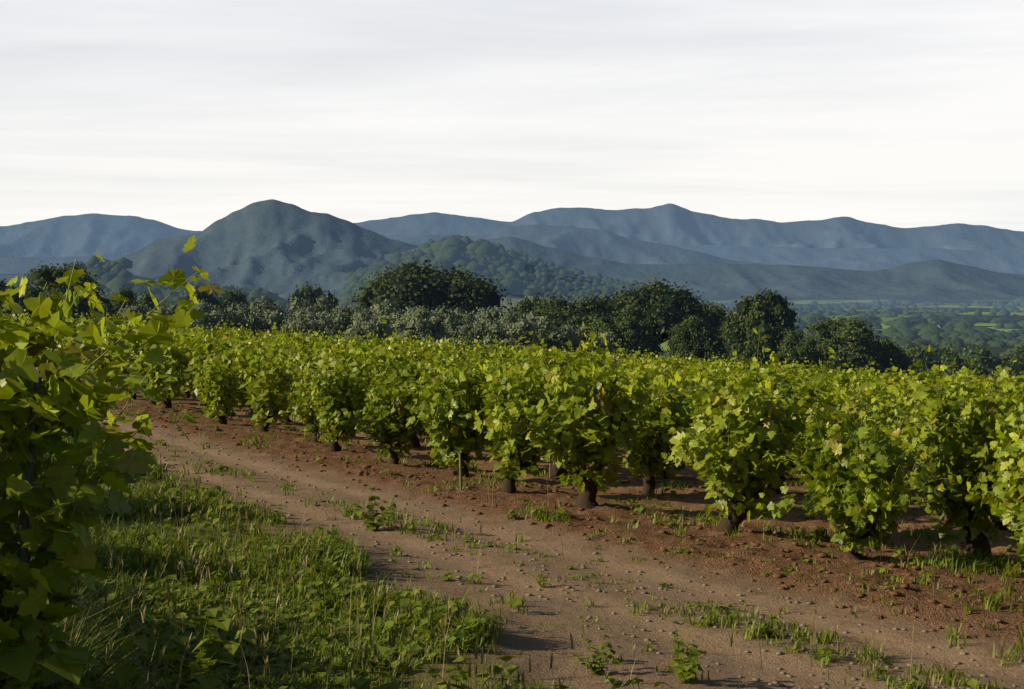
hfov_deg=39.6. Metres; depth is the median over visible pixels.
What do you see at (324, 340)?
vine
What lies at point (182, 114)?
sky
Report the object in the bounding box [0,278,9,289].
oak tree
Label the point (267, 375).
vine
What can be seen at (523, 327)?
olive tree
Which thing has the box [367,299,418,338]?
olive tree
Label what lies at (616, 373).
vine
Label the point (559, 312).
pine tree
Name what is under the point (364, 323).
olive tree
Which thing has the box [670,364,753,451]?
vine
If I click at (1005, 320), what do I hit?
oak tree
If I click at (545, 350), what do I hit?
vine
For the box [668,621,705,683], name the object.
weed
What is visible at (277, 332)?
vine
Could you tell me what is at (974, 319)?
oak tree
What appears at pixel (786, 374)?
vine
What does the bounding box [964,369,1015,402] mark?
vine
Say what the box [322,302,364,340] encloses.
olive tree
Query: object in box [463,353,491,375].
vine
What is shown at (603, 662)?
weed
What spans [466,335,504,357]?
vine
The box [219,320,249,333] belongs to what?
vine
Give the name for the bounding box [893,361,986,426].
vine
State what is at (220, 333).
vine
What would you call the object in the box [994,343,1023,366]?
oak tree
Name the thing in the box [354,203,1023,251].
range
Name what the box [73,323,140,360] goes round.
vine
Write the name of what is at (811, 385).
vine
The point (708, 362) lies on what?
vine
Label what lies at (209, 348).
vine
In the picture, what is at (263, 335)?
vine
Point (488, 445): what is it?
vine
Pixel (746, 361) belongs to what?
vine
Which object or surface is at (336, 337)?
vine
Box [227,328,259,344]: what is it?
vine
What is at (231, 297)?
oak tree
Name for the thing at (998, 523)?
vine
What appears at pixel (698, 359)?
vine
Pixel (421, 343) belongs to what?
vine
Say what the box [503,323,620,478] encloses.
vine
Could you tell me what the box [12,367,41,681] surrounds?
wooden stake
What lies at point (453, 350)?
vine
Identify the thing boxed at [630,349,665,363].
vine
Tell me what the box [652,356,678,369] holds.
vine
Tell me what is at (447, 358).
vine
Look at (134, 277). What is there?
field patch
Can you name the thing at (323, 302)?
olive tree
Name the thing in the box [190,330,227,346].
vine
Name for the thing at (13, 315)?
vine
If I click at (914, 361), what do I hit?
oak tree
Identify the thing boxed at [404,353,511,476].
vine
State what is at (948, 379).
vine
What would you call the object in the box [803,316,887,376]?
oak tree
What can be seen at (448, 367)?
vine
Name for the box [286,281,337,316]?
oak tree
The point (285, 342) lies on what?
vine
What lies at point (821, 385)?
vine
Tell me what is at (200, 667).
tall weed
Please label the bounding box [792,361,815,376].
vine
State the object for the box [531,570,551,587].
weed
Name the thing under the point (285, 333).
vine
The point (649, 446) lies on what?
vine
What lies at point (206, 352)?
vine
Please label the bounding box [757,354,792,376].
vine
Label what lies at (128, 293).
oak tree
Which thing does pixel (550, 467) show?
vine stake
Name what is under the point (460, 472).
wooden stake
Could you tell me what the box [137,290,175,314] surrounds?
oak tree
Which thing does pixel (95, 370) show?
vine
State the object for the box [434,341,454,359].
vine
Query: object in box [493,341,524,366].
vine
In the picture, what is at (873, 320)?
field
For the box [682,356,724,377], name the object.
vine
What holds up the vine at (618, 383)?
on the ground at (538, 636)
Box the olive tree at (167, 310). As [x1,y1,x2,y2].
[156,300,177,329]
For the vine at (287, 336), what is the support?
on the ground at (538, 636)
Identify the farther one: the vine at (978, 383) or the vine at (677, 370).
the vine at (978, 383)
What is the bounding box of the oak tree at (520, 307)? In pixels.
[502,292,548,348]
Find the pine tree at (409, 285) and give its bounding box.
[347,257,512,326]
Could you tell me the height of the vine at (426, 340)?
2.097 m
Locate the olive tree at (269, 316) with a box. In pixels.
[248,295,304,337]
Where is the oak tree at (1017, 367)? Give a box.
[988,354,1023,381]
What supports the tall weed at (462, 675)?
on the verge grass at (310, 568)
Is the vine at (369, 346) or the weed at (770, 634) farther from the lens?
the vine at (369, 346)
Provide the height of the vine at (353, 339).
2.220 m
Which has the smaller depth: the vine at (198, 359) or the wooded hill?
the vine at (198, 359)
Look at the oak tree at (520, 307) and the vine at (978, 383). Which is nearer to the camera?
the vine at (978, 383)
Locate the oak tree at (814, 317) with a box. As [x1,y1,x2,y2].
[805,315,832,325]
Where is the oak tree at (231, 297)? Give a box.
[217,285,259,310]
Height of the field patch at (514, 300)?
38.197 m
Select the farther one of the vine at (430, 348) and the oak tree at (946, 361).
the oak tree at (946, 361)
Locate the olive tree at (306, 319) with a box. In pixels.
[278,306,331,337]
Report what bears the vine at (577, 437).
on the ground at (538, 636)
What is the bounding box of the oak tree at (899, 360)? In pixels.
[866,337,919,380]
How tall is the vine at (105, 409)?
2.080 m
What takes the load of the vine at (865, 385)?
on the ground at (538, 636)
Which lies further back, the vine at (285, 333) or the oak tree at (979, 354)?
the oak tree at (979, 354)
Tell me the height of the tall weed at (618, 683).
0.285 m
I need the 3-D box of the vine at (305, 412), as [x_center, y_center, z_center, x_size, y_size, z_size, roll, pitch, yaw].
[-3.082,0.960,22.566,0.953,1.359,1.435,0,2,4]
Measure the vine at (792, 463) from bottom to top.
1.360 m
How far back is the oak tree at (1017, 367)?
183.83 m
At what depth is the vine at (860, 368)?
75.46 m
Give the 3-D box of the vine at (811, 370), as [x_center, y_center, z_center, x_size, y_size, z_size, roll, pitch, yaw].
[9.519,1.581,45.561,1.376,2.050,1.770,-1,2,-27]
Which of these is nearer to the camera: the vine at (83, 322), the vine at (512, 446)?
the vine at (512, 446)
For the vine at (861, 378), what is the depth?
59.00 m
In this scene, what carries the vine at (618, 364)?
on the ground at (538, 636)
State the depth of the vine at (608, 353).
50.06 m
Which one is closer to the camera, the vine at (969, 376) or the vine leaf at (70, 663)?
the vine leaf at (70, 663)
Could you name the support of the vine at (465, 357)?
on the ground at (538, 636)
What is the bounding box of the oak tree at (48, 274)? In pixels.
[22,260,110,320]
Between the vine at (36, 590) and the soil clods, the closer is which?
the vine at (36, 590)
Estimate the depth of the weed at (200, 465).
17.55 m
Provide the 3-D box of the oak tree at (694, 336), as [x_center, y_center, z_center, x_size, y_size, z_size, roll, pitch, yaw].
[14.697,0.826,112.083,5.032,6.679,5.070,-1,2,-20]
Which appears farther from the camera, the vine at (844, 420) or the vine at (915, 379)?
the vine at (915, 379)
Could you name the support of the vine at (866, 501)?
on the ground at (538, 636)
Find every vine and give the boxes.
[0,235,225,688]
[0,312,14,323]
[0,406,133,473]
[10,312,36,329]
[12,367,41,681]
[25,317,74,349]
[54,340,83,378]
[56,328,78,344]
[57,313,80,340]
[67,310,92,331]
[67,327,121,379]
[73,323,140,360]
[76,308,108,331]
[77,324,132,385]
[85,324,119,352]
[103,316,150,399]
[109,311,138,332]
[126,346,191,404]
[136,317,201,409]
[145,327,183,364]
[168,327,187,346]
[170,327,242,400]
[178,327,244,418]
[179,347,196,397]
[180,324,212,352]
[183,327,221,340]
[190,322,227,338]
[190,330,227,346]
[192,341,249,378]
[197,347,244,423]
[203,317,229,330]
[211,333,237,353]
[212,327,238,340]
[215,331,281,414]
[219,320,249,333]
[220,326,246,337]
[225,323,281,379]
[226,339,300,431]
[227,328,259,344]
[233,326,283,370]
[238,328,272,340]
[249,346,298,421]
[253,336,299,351]
[258,330,279,340]
[263,335,302,364]
[265,331,301,350]
[266,323,297,337]
[269,337,309,354]
[271,325,308,342]
[272,324,310,348]
[274,325,308,342]
[277,340,345,427]
[279,362,343,442]
[284,319,396,436]
[289,339,321,358]
[294,331,326,345]
[297,334,330,352]
[303,350,379,451]
[307,326,343,348]
[312,332,344,351]
[322,360,437,463]
[329,341,367,366]
[331,326,374,352]
[332,337,373,357]
[339,342,373,352]
[353,335,416,368]
[362,338,446,447]
[368,361,401,418]
[369,342,413,370]
[376,334,412,350]
[378,340,408,351]
[382,329,411,344]
[394,337,445,359]
[398,334,433,348]
[400,344,434,366]
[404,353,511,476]
[406,352,500,450]
[408,338,441,351]
[409,334,449,359]
[419,354,456,374]
[427,365,557,467]
[431,351,459,371]
[432,337,451,347]
[433,351,456,367]
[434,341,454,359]
[438,335,473,354]
[440,346,498,369]
[450,339,473,354]
[451,344,481,361]
[458,332,480,348]
[459,344,498,371]
[461,354,541,432]
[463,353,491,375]
[465,344,494,359]
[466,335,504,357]
[473,315,699,508]
[473,331,614,493]
[477,336,504,351]
[484,347,507,362]
[487,354,518,374]
[488,350,532,373]
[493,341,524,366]
[497,342,523,356]
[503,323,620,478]
[506,345,553,368]
[509,346,541,362]
[537,345,557,409]
[582,346,636,368]
[590,341,615,363]
[600,354,633,379]
[606,347,631,381]
[608,362,681,423]
[611,357,649,374]
[612,357,704,495]
[623,348,658,367]
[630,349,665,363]
[632,354,690,376]
[637,380,712,478]
[641,356,668,375]
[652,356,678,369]
[653,355,686,370]
[653,365,708,377]
[660,350,686,368]
[661,390,785,499]
[663,348,690,362]
[668,328,869,533]
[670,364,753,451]
[676,361,729,419]
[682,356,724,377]
[690,354,716,364]
[692,347,848,493]
[692,360,713,373]
[696,352,714,367]
[705,362,735,381]
[706,355,734,371]
[708,356,738,374]
[714,364,740,378]
[726,355,762,376]
[727,358,767,377]
[756,397,969,559]
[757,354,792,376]
[771,360,800,374]
[774,369,800,386]
[782,364,837,428]
[783,393,831,478]
[784,375,916,534]
[790,360,819,375]
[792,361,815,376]
[793,361,825,387]
[798,375,837,408]
[801,358,847,387]
[803,374,841,396]
[813,381,915,442]
[813,399,919,487]
[821,361,849,373]
[824,371,846,436]
[827,364,852,379]
[832,372,866,388]
[832,376,909,429]
[833,377,900,418]
[837,366,922,418]
[839,380,909,412]
[849,380,907,419]
[851,361,880,382]
[851,368,876,381]
[852,370,873,381]
[855,362,881,378]
[864,369,902,386]
[872,359,907,385]
[880,345,1022,558]
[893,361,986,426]
[894,359,993,427]
[901,369,928,386]
[905,369,967,426]
[905,379,978,454]
[905,392,1023,529]
[948,366,988,383]
[954,392,1023,574]
[959,376,1014,405]
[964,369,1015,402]
[972,374,1000,387]
[994,360,1023,417]
[1007,380,1023,391]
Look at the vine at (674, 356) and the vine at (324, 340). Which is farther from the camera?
the vine at (674, 356)
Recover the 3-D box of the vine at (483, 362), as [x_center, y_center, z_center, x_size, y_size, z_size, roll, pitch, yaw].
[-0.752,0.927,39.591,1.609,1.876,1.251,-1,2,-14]
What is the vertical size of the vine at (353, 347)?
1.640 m
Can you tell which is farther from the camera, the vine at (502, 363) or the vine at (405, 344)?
the vine at (405, 344)
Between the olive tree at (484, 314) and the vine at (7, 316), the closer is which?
the vine at (7, 316)
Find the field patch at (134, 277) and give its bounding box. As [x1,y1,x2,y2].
[125,270,178,287]
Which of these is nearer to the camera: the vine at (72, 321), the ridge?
the vine at (72, 321)
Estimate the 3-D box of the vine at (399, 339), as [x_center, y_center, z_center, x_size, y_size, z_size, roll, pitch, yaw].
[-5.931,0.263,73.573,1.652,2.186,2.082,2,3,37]
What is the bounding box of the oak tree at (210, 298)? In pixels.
[175,284,230,328]
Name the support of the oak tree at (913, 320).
on the ground at (538, 636)
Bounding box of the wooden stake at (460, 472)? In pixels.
[459,453,461,489]
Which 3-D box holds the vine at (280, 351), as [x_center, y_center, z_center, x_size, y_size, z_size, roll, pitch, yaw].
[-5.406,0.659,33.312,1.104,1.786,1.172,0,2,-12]
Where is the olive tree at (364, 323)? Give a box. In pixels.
[345,308,393,343]
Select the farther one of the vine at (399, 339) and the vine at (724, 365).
the vine at (399, 339)
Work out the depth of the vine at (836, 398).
21.38 m
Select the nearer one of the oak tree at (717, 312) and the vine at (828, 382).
the vine at (828, 382)
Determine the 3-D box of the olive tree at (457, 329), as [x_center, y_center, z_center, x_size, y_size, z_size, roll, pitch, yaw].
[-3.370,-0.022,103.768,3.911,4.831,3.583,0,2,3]
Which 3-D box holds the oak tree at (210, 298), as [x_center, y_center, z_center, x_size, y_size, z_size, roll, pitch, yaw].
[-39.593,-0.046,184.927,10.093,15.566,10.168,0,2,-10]
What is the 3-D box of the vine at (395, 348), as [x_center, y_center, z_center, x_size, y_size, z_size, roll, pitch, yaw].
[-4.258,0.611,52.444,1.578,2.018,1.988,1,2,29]
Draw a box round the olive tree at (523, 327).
[477,308,544,350]
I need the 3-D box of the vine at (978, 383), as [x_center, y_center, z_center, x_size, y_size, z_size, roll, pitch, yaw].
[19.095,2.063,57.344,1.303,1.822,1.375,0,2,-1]
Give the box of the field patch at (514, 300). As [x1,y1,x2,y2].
[491,293,549,310]
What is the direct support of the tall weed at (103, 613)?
on the ground at (538, 636)
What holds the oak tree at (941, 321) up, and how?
on the ground at (538, 636)
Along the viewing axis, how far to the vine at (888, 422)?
16.40 m
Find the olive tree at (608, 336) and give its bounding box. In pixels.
[562,321,617,355]
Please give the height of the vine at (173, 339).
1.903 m
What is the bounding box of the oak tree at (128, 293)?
[97,286,140,320]
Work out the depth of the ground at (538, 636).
11.22 m
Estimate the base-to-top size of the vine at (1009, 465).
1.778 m
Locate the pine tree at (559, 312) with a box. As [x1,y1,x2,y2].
[524,291,623,346]
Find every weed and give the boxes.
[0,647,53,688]
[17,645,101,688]
[30,633,146,688]
[53,609,115,644]
[168,598,255,683]
[190,460,201,473]
[332,500,353,516]
[343,658,399,688]
[352,487,398,530]
[412,644,523,688]
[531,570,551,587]
[573,635,616,674]
[604,676,673,688]
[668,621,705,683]
[754,618,782,638]
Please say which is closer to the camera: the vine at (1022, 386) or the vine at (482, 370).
the vine at (482, 370)
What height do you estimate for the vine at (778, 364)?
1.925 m
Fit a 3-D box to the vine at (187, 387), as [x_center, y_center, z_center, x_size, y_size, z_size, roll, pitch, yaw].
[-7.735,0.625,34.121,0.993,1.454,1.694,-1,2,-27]
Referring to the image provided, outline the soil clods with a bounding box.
[110,404,1023,642]
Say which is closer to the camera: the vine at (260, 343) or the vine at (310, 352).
the vine at (260, 343)
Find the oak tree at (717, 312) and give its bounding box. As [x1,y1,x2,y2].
[699,299,734,360]
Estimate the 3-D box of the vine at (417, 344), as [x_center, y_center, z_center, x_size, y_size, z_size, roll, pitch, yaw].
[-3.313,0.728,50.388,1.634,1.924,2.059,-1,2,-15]
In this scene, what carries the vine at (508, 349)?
on the ground at (538, 636)
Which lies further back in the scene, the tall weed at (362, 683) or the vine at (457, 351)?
the vine at (457, 351)
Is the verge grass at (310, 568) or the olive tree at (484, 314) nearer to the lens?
the verge grass at (310, 568)
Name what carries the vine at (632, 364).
on the ground at (538, 636)
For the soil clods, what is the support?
on the ground at (538, 636)
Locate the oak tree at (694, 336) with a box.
[666,313,730,363]
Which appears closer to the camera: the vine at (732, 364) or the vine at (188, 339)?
the vine at (732, 364)
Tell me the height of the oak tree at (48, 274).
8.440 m
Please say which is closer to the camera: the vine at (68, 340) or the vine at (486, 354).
the vine at (68, 340)
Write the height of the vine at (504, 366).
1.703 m
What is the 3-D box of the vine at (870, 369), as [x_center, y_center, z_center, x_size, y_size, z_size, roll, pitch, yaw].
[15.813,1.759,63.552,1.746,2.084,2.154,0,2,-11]
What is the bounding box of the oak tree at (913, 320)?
[893,315,928,325]
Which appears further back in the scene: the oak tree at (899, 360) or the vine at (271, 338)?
the oak tree at (899, 360)
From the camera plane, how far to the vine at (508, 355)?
32.46 m
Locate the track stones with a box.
[88,417,1023,688]
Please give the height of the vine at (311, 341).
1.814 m
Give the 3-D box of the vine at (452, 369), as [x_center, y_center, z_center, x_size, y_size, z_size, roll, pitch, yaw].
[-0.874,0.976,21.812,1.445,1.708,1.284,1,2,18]
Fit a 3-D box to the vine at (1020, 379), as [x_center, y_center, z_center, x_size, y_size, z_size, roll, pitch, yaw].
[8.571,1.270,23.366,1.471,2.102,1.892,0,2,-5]
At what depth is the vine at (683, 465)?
19.50 m
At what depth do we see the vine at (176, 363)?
28.29 m
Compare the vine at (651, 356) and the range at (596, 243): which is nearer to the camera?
the vine at (651, 356)
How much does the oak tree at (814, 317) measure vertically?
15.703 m
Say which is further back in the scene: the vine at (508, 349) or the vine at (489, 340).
the vine at (489, 340)
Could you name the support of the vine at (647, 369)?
on the ground at (538, 636)
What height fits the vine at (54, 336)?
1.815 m
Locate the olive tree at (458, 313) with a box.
[420,303,473,345]
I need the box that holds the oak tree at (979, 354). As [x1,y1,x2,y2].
[958,342,1004,375]
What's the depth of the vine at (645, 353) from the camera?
51.14 m
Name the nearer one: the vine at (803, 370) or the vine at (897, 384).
the vine at (897, 384)
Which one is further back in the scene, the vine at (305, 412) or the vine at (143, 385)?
the vine at (143, 385)
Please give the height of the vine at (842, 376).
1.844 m
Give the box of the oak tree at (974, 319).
[952,316,988,324]
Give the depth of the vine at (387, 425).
18.91 m
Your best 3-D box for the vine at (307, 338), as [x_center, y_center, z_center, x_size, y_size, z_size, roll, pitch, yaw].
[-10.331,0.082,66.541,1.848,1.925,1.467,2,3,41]
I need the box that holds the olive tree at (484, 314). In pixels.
[466,305,517,338]
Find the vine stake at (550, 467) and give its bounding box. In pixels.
[549,455,551,477]
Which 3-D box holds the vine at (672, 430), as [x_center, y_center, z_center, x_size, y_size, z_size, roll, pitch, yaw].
[2.388,1.143,16.006,1.363,1.517,1.100,0,2,10]
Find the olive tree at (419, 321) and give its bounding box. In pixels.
[389,305,451,344]
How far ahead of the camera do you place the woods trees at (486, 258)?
1571.34 m
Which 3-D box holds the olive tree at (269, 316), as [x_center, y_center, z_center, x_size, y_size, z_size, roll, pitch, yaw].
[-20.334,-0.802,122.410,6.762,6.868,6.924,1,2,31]
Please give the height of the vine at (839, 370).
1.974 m
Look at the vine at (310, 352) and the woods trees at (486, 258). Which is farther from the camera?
the woods trees at (486, 258)
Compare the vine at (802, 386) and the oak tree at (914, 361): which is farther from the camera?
the oak tree at (914, 361)
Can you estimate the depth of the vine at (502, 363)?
34.27 m
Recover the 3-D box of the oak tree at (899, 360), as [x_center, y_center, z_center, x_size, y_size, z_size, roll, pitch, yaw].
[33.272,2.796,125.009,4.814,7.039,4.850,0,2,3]
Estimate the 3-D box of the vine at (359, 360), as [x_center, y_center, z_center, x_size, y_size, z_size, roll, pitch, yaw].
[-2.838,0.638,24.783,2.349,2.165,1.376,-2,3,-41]
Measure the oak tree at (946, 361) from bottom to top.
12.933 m
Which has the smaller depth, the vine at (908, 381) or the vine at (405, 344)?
the vine at (908, 381)
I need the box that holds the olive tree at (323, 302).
[285,295,348,331]
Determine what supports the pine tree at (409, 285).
on the ground at (538, 636)
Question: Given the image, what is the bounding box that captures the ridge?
[0,237,1023,300]
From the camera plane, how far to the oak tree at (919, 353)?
226.98 m
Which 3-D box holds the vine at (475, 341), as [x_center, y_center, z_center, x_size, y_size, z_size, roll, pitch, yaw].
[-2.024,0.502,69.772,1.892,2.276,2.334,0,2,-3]
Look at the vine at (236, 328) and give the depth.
63.24 m
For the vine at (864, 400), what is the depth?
23.69 m
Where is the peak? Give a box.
[0,199,1023,299]
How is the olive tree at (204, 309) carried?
on the ground at (538, 636)
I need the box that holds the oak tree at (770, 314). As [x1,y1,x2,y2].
[718,287,800,367]
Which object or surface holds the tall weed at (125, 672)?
on the ground at (538, 636)
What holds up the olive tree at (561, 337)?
on the ground at (538, 636)
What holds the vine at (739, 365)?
on the ground at (538, 636)
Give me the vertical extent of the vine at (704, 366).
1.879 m
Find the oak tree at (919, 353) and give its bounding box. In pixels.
[900,341,968,372]
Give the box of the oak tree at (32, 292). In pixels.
[0,283,38,319]
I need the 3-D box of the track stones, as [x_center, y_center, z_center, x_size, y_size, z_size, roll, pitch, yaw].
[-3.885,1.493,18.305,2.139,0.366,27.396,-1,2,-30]
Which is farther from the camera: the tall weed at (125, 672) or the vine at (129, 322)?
the vine at (129, 322)
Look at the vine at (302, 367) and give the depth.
26.19 m
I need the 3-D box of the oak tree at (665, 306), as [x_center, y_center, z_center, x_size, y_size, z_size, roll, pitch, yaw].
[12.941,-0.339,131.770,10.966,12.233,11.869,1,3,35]
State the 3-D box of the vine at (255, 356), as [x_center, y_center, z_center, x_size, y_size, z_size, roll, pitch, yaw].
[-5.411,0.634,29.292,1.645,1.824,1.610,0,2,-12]
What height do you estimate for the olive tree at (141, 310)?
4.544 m
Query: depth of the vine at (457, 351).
59.27 m
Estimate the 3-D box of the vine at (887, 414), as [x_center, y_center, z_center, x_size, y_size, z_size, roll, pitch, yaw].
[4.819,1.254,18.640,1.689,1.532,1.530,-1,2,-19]
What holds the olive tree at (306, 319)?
on the ground at (538, 636)
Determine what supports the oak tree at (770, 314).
on the ground at (538, 636)
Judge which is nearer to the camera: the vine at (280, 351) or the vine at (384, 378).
the vine at (384, 378)
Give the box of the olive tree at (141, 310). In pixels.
[118,304,164,325]
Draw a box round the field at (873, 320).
[852,315,883,327]
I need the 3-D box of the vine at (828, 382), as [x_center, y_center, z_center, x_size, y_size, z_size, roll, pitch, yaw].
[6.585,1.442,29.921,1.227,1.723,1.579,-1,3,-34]
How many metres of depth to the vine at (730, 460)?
12.98 m
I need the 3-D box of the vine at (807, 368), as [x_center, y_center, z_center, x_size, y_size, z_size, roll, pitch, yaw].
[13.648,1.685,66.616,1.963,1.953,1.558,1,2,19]
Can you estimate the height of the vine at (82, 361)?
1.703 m
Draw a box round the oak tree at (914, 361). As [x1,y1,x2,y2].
[882,351,919,372]
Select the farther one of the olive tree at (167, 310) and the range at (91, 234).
the range at (91, 234)
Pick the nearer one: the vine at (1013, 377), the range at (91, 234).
the vine at (1013, 377)
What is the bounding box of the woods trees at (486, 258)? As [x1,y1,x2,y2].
[7,234,1023,377]
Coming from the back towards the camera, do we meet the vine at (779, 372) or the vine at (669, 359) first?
the vine at (669, 359)
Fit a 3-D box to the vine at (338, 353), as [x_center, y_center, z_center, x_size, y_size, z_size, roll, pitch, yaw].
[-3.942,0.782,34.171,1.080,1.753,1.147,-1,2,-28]
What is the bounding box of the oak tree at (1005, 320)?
[994,317,1023,323]
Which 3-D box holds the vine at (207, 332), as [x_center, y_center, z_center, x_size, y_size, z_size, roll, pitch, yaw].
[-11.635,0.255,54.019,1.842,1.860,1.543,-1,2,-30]
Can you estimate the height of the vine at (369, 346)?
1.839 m
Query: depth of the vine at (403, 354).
36.95 m
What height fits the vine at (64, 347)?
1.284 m
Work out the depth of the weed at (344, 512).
13.87 m
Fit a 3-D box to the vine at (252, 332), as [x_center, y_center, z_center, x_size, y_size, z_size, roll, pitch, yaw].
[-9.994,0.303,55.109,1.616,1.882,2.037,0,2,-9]
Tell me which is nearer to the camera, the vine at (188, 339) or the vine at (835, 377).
the vine at (835, 377)
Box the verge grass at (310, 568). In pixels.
[0,398,1023,688]
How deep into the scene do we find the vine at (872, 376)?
45.40 m
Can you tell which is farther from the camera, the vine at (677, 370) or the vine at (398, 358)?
the vine at (677, 370)
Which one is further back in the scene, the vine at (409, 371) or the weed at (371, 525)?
the vine at (409, 371)
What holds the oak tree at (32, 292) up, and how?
on the ground at (538, 636)
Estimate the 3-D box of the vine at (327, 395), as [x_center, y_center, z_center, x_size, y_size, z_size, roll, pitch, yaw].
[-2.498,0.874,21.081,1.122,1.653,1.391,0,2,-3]
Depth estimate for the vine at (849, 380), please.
54.05 m
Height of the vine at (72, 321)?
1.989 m
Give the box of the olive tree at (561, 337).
[510,315,579,352]
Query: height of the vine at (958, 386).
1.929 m
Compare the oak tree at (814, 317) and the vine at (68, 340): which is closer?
the vine at (68, 340)
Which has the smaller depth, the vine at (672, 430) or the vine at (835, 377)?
the vine at (672, 430)
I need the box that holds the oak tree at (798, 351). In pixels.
[775,327,826,369]
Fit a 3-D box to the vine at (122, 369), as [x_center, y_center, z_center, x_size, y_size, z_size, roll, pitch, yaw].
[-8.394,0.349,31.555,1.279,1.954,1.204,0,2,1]
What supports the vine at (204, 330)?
on the ground at (538, 636)
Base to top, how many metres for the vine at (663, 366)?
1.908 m
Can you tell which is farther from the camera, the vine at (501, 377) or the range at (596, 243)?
the range at (596, 243)
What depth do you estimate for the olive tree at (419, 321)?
99.08 m
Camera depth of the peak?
6886.03 m
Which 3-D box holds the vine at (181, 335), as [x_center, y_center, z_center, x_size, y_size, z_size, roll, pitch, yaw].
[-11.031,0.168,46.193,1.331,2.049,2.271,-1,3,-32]
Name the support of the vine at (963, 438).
on the ground at (538, 636)
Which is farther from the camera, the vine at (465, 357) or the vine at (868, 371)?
the vine at (868, 371)
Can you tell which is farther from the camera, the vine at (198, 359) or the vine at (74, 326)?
the vine at (74, 326)
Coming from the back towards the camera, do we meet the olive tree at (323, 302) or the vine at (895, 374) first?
the olive tree at (323, 302)
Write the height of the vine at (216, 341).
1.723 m
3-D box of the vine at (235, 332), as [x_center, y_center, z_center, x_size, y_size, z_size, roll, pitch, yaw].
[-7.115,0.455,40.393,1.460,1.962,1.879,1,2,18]
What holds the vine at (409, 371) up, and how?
on the ground at (538, 636)
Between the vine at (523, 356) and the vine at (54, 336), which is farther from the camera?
the vine at (523, 356)
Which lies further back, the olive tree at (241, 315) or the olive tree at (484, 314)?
the olive tree at (241, 315)
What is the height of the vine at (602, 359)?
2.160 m
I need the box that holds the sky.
[0,0,1023,230]
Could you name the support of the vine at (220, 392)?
on the ground at (538, 636)
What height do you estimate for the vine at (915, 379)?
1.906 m
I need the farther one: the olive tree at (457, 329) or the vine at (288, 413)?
the olive tree at (457, 329)
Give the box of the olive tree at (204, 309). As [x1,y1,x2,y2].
[170,299,230,331]
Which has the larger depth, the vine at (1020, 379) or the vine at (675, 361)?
the vine at (675, 361)
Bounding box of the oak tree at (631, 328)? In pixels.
[587,302,665,359]
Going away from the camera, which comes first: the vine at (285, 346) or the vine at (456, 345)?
the vine at (285, 346)
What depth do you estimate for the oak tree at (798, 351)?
113.55 m
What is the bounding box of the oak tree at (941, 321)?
[929,315,951,327]
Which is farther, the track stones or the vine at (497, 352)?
the vine at (497, 352)
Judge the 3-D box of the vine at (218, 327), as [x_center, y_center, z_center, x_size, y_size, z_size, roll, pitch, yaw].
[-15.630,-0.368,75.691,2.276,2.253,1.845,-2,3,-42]
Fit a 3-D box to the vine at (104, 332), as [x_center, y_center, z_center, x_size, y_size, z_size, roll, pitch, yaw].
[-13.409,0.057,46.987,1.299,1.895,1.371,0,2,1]
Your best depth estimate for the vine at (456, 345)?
63.21 m
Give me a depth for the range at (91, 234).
20231.77 m
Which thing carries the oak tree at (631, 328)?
on the ground at (538, 636)
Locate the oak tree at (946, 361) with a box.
[925,351,993,380]
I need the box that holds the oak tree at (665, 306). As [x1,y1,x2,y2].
[601,276,712,344]
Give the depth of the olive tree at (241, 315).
119.17 m
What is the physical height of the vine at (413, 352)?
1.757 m
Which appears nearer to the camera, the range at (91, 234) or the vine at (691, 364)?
the vine at (691, 364)
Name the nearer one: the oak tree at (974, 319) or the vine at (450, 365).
the vine at (450, 365)
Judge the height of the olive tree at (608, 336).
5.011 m
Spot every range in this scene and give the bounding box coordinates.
[0,213,1023,273]
[0,225,1023,274]
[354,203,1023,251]
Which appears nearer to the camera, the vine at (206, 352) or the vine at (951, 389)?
the vine at (951, 389)
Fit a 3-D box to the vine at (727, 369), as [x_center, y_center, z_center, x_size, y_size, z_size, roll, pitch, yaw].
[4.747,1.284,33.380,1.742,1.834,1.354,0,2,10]
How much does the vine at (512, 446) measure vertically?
1.960 m
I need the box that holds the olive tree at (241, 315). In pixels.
[215,302,260,337]
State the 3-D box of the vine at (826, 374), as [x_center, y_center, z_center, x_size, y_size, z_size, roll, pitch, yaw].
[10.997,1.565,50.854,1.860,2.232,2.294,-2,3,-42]
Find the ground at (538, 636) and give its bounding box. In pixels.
[0,300,1023,688]
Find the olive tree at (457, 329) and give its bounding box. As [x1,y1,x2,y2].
[442,313,487,346]
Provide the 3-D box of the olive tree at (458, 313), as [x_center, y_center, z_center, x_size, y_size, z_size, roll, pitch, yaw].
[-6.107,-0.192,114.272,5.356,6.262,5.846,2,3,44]
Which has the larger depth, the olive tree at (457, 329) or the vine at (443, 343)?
the olive tree at (457, 329)

